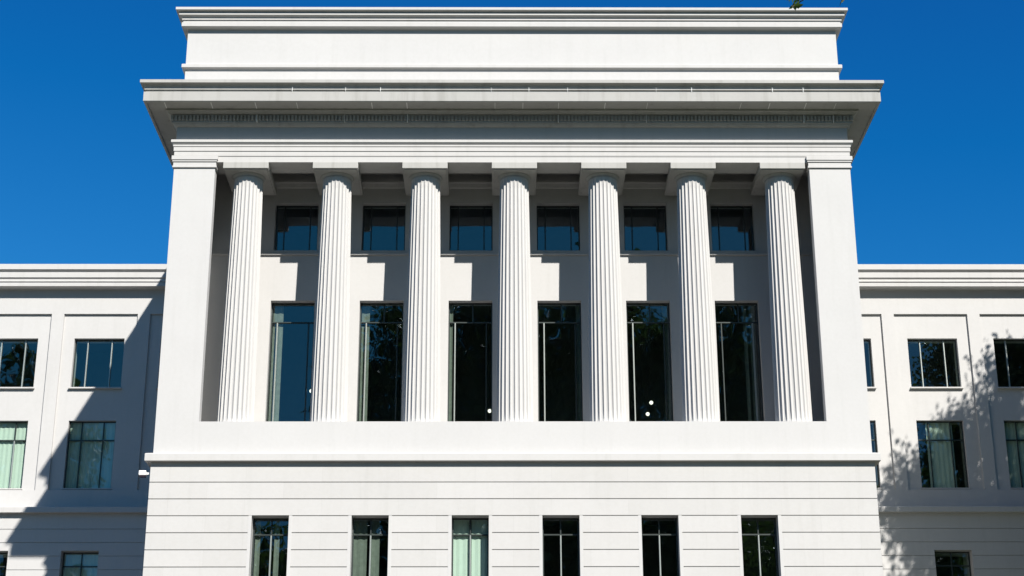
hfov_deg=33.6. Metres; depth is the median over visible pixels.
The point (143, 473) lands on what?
wall light
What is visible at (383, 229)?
window
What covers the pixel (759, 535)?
window
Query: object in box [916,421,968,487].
window
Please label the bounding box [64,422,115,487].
window
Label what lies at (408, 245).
stone building
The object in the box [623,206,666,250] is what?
window
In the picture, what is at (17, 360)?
window
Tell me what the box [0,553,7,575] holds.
window
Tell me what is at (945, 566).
window
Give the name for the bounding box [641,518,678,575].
window
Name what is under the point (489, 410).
pendant lamp
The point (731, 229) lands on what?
window
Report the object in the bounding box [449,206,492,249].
window
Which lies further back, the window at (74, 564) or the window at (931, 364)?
the window at (931, 364)
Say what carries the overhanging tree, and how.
on the ground
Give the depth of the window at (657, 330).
58.13 m
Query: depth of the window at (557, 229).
59.74 m
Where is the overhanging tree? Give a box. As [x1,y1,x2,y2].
[786,0,843,10]
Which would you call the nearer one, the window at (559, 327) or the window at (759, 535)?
the window at (759, 535)
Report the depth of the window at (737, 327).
58.05 m
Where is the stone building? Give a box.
[0,7,1023,575]
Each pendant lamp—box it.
[488,379,490,412]
[644,306,649,415]
[648,309,652,404]
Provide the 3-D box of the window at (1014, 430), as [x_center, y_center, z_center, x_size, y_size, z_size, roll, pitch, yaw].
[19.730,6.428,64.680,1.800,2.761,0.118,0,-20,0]
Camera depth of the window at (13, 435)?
64.50 m
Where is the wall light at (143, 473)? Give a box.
[139,470,149,477]
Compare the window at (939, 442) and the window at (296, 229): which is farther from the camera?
the window at (939, 442)
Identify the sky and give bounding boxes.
[0,0,1023,263]
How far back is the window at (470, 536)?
50.89 m
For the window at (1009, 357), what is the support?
in the stone building
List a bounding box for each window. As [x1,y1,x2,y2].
[0,340,37,386]
[0,422,27,487]
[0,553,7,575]
[61,553,98,575]
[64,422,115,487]
[71,340,123,386]
[251,518,288,575]
[266,303,314,420]
[275,206,318,249]
[351,518,388,575]
[357,303,403,420]
[362,206,405,249]
[448,303,491,420]
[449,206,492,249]
[451,518,488,575]
[537,206,579,249]
[537,303,582,420]
[542,518,579,575]
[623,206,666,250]
[626,303,672,420]
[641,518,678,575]
[710,206,753,250]
[715,303,763,420]
[741,518,778,575]
[863,340,873,386]
[870,421,879,487]
[907,340,959,386]
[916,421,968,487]
[935,552,971,575]
[993,340,1023,386]
[1004,421,1023,487]
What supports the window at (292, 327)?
in the stone building
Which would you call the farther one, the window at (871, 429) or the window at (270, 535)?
the window at (871, 429)
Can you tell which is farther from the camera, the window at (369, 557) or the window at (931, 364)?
the window at (931, 364)
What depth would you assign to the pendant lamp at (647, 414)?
56.22 m
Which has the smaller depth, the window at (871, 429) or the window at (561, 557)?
the window at (561, 557)
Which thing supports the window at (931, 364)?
in the stone building
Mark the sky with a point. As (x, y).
(937, 170)
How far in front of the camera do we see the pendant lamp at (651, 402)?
56.24 m
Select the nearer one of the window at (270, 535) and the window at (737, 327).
the window at (270, 535)

